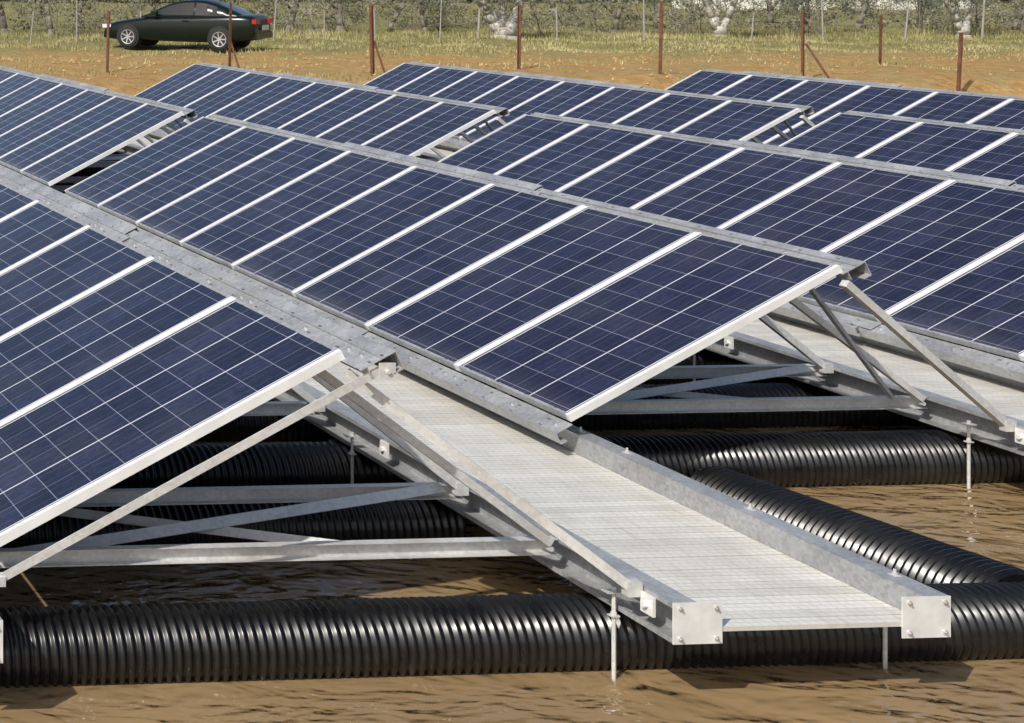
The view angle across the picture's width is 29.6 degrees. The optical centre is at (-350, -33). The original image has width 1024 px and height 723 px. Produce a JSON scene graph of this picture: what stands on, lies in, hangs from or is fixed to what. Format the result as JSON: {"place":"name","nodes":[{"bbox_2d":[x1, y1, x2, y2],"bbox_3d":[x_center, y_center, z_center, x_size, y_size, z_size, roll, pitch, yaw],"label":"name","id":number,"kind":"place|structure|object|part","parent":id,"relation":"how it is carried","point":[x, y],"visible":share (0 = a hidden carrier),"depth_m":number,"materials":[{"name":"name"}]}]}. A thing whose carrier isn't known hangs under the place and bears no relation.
{"place":"outdoors","nodes":[
{"label":"outdoors","id":0,"kind":"place"},
{"bbox_2d":[0,205,1023,722],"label":"water","id":1,"kind":"structure","parent":0,"point":[984,519],"depth_m":6.15,"materials":[{"name":"brown liquid"}]},
{"bbox_2d":[0,617,2,662],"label":"walkway","id":2,"kind":"structure","parent":1,"relation":"on","point":[1,640],"depth_m":5.71,"materials":[{"name":"metal"}]},
{"bbox_2d":[0,167,642,597],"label":"solar array","id":3,"kind":"object","parent":2,"relation":"on","point":[126,349],"visible":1,"depth_m":6.85,"materials":[{"name":"glass"}]},
{"bbox_2d":[42,183,82,201],"bbox_3d":[9.322,2.871,18.988,24.000,0.330,0.330,0,0,-3],"label":"corrugated pipe","id":4,"kind":"object","parent":1,"relation":"in","point":[63,184],"depth_m":18.66,"materials":[{"name":"black plastic"}]},
{"bbox_2d":[9,160,119,176],"bbox_3d":[9.204,2.875,21.035,24.000,0.330,0.330,0,0,-3],"label":"corrugated pipe","id":5,"kind":"object","parent":1,"relation":"in","point":[87,171],"depth_m":20.71,"materials":[{"name":"black plastic"}]},
{"bbox_2d":[0,499,465,547],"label":"corrugated pipe","id":6,"kind":"object","parent":1,"relation":"in","point":[412,519],"visible":0.27,"depth_m":7.52,"materials":[{"name":"black plastic"}]},
{"bbox_2d":[194,399,329,442],"bbox_3d":[1.169,2.895,9.256,6.200,0.330,0.330,0,0,-3],"label":"corrugated pipe","id":7,"kind":"object","parent":1,"relation":"in","point":[240,428],"visible":0.11,"depth_m":9.24,"materials":[{"name":"black plastic"}]},
{"bbox_2d":[417,144,459,158],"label":"walkway","id":8,"kind":"structure","parent":1,"relation":"in","point":[446,151],"depth_m":20.97,"materials":[{"name":"metal"}]},
{"bbox_2d":[364,62,815,148],"bbox_3d":[12.700,2.096,20.915,2.754,1.041,8.041,0,0,-3],"label":"solar array","id":9,"kind":"object","parent":8,"relation":"on","point":[517,94],"visible":0.38,"depth_m":19.89,"materials":[{"name":"glass"}]},
{"bbox_2d":[779,110,1023,184],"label":"solar array","id":10,"kind":"object","parent":8,"relation":"on","point":[983,150],"visible":0.27,"depth_m":15.05,"materials":[{"name":"glass"}]},
{"bbox_2d":[0,581,1023,687],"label":"corrugated pipe","id":11,"kind":"object","parent":1,"relation":"in","point":[159,643],"visible":0.77,"depth_m":6.20,"materials":[{"name":"black plastic"}]},
{"bbox_2d":[107,430,1023,488],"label":"corrugated pipe","id":12,"kind":"object","parent":1,"relation":"in","point":[856,458],"visible":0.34,"depth_m":8.42,"materials":[{"name":"black plastic"}]},
{"bbox_2d":[115,134,1023,488],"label":"walkway","id":13,"kind":"structure","parent":1,"relation":"in","point":[949,404],"depth_m":9.45,"materials":[{"name":"metal"}]},
{"bbox_2d":[135,62,509,161],"bbox_3d":[9.086,2.096,20.707,2.754,1.041,8.041,0,0,-3],"label":"solar array","id":14,"kind":"object","parent":13,"relation":"on","point":[413,125],"visible":0.52,"depth_m":19.55,"materials":[{"name":"glass"}]},
{"bbox_2d":[438,112,1023,382],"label":"solar array","id":15,"kind":"object","parent":13,"relation":"on","point":[940,253],"visible":0.69,"depth_m":11.47,"materials":[{"name":"glass"}]},
{"bbox_2d":[272,302,950,679],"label":"walkway","id":16,"kind":"structure","parent":1,"relation":"in","point":[704,564],"depth_m":6.81,"materials":[{"name":"metal"}]},
{"bbox_2d":[0,66,197,191],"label":"solar array","id":17,"kind":"object","parent":16,"relation":"on","point":[53,129],"visible":0.77,"depth_m":18.17,"materials":[{"name":"glass"}]},
{"bbox_2d":[64,114,1016,443],"bbox_3d":[5.963,2.096,11.982,2.754,1.041,8.041,0,0,-3],"label":"solar array","id":18,"kind":"object","parent":16,"relation":"on","point":[546,306],"visible":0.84,"depth_m":9.62,"materials":[{"name":"glass"}]},
{"bbox_2d":[401,338,1015,386],"bbox_3d":[9.794,2.876,10.802,24.000,0.330,0.330,0,0,-3],"label":"corrugated pipe","id":19,"kind":"object","parent":1,"relation":"in","point":[705,357],"visible":0.02,"depth_m":10.54,"materials":[{"name":"black plastic"}]},
{"bbox_2d":[491,382,929,430],"bbox_3d":[8.454,2.895,9.727,6.200,0.330,0.330,0,0,-3],"label":"corrugated pipe","id":20,"kind":"object","parent":1,"relation":"in","point":[787,419],"visible":0.2,"depth_m":9.52,"materials":[{"name":"black plastic"}]},
{"bbox_2d":[689,466,1023,583],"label":"corrugated pipe","id":21,"kind":"object","parent":1,"relation":"in","point":[922,559],"visible":0.46,"depth_m":7.21,"materials":[{"name":"black plastic"}]},
{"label":"walkway","id":22,"kind":"object","parent":1,"relation":"in","visible":0},
{"bbox_2d":[664,69,1023,145],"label":"solar array","id":23,"kind":"object","parent":22,"relation":"on","point":[825,98],"visible":0.4,"depth_m":20.02,"materials":[{"name":"glass"}]},
{"bbox_2d":[0,0,1023,96],"bbox_3d":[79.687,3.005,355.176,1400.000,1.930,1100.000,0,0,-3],"label":"ground","id":24,"kind":"structure","parent":0,"point":[1005,81],"depth_m":38.93,"materials":[{"name":"soil"}]},
{"bbox_2d":[0,0,46,32],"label":"olive tree","id":25,"kind":"object","parent":24,"relation":"on","point":[4,22],"visible":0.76,"depth_m":53.94,"materials":[{"name":"green plant"}]},
{"bbox_2d":[0,0,65,35],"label":"olive tree","id":26,"kind":"object","parent":24,"relation":"on","point":[46,11],"visible":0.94,"depth_m":52.12,"materials":[{"name":"green plant"}]},
{"bbox_2d":[16,0,98,28],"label":"olive tree","id":27,"kind":"object","parent":24,"relation":"on","point":[81,4],"visible":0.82,"depth_m":59.62,"materials":[{"name":"green plant"}]},
{"bbox_2d":[124,0,182,14],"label":"olive tree","id":28,"kind":"object","parent":24,"relation":"on","point":[153,4],"visible":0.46,"depth_m":57.55,"materials":[{"name":"green plant"}]},
{"bbox_2d":[102,0,272,50],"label":"parked car","id":29,"kind":"object","parent":24,"relation":"on","point":[207,21],"visible":0.94,"depth_m":43.09,"materials":[{"name":"green paint"}]},
{"bbox_3d":[15.463,1.215,43.493,1.117,0.371,0.163,0,0,40],"label":"window","id":30,"kind":"part","parent":29,"relation":"part of","materials":[{"name":"grey glass"}]},
{"bbox_3d":[16.251,1.217,42.839,0.833,0.368,0.163,0,0,40],"label":"window","id":31,"kind":"part","parent":29,"relation":"part of","materials":[{"name":"grey glass"}]},
{"bbox_3d":[17.093,1.205,43.048,0.725,0.338,1.040,0,0,40],"label":"rear window","id":32,"kind":"part","parent":29,"relation":"part of","materials":[{"name":"blue glass"}]},
{"bbox_2d":[253,0,335,31],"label":"olive tree","id":33,"kind":"object","parent":24,"relation":"on","point":[289,26],"visible":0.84,"depth_m":55.02,"materials":[{"name":"green plant"}]},
{"bbox_2d":[274,0,375,31],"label":"olive tree","id":34,"kind":"object","parent":24,"relation":"on","point":[337,10],"visible":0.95,"depth_m":54.07,"materials":[{"name":"green plant"}]},
{"bbox_2d":[373,0,434,26],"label":"olive tree","id":35,"kind":"object","parent":24,"relation":"on","point":[402,4],"visible":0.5,"depth_m":60.73,"materials":[{"name":"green plant"}]},
{"bbox_2d":[377,0,456,32],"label":"olive tree","id":36,"kind":"object","parent":24,"relation":"on","point":[422,17],"visible":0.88,"depth_m":55.23,"materials":[{"name":"green plant"}]},
{"bbox_2d":[421,0,551,38],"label":"olive tree","id":37,"kind":"object","parent":24,"relation":"on","point":[503,25],"visible":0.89,"depth_m":50.88,"materials":[{"name":"grey plant"}]},
{"bbox_2d":[5,0,1011,3],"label":"wood","id":38,"kind":"object","parent":24,"relation":"on","point":[355,1],"visible":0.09,"depth_m":101.83,"materials":[{"name":"green plant"}]},
{"bbox_2d":[0,0,1023,38],"bbox_3d":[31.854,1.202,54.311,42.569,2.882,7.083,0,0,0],"label":"sapling thicket","id":39,"kind":"object","parent":24,"relation":"on","point":[817,30],"visible":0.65,"depth_m":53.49,"materials":[{"name":"green plant"}]},
{"bbox_2d":[30,0,1023,43],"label":"fence","id":40,"kind":"object","parent":24,"relation":"on","point":[644,12],"visible":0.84,"depth_m":49.36,"materials":[{"name":"metal"}]},
{"bbox_2d":[106,1,963,90],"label":"fence","id":41,"kind":"object","parent":24,"relation":"on","point":[803,44],"visible":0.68,"depth_m":28.99,"materials":[{"name":"metal"}]},
{"bbox_2d":[509,0,560,26],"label":"olive tree","id":42,"kind":"object","parent":24,"relation":"on","point":[549,2],"visible":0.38,"depth_m":59.02,"materials":[{"name":"grey plant"}]},
{"bbox_2d":[539,0,686,33],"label":"olive tree","id":43,"kind":"object","parent":24,"relation":"on","point":[616,16],"visible":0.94,"depth_m":54.00,"materials":[{"name":"green plant"}]},
{"bbox_2d":[630,0,723,28],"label":"olive tree","id":44,"kind":"object","parent":24,"relation":"on","point":[658,13],"visible":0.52,"depth_m":60.10,"materials":[{"name":"green plant"}]},
{"bbox_2d":[667,0,774,36],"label":"olive tree","id":45,"kind":"object","parent":24,"relation":"on","point":[715,18],"visible":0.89,"depth_m":51.43,"materials":[{"name":"grey plant"}]},
{"bbox_2d":[672,0,826,9],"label":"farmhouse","id":46,"kind":"object","parent":24,"relation":"on","point":[750,1],"depth_m":84.09,"materials":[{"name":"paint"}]},
{"bbox_2d":[781,0,797,8],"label":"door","id":47,"kind":"structure","parent":46,"relation":"in","point":[782,2],"depth_m":83.96,"materials":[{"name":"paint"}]},
{"bbox_2d":[753,0,794,29],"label":"olive tree","id":48,"kind":"object","parent":24,"relation":"on","point":[770,18],"visible":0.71,"depth_m":56.94,"materials":[{"name":"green plant"}]},
{"bbox_2d":[725,0,872,34],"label":"olive tree","id":49,"kind":"object","parent":24,"relation":"on","point":[803,8],"visible":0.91,"depth_m":53.88,"materials":[{"name":"green plant"}]},
{"bbox_2d":[799,0,903,27],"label":"olive tree","id":50,"kind":"object","parent":24,"relation":"on","point":[860,17],"visible":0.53,"depth_m":59.88,"materials":[{"name":"green plant"}]},
{"bbox_2d":[827,0,970,10],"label":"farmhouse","id":51,"kind":"object","parent":24,"relation":"on","point":[898,5],"depth_m":86.03,"materials":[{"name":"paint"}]},
{"bbox_2d":[927,0,942,10],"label":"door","id":52,"kind":"structure","parent":51,"relation":"in","point":[931,0],"depth_m":85.95,"materials":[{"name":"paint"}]},
{"bbox_2d":[854,0,989,28],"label":"olive tree","id":53,"kind":"object","parent":24,"relation":"on","point":[922,6],"visible":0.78,"depth_m":55.98,"materials":[{"name":"green plant"}]},
{"bbox_2d":[901,0,1023,37],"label":"olive tree","id":54,"kind":"object","parent":24,"relation":"on","point":[961,28],"visible":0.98,"depth_m":51.90,"materials":[{"name":"grey plant"}]},
{"bbox_2d":[914,0,1023,32],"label":"olive tree","id":55,"kind":"object","parent":24,"relation":"on","point":[1014,24],"visible":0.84,"depth_m":54.73,"materials":[{"name":"green plant"}]},
{"bbox_2d":[0,24,1023,83],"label":"grass","id":56,"kind":"structure","parent":0,"point":[697,34],"depth_m":47.70,"materials":[{"name":"green plant"}]},
{"bbox_2d":[28,50,1018,90],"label":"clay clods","id":57,"kind":"object","parent":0,"point":[530,65],"visible":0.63,"depth_m":32.09,"materials":[{"name":"brown soil"}]}
]}

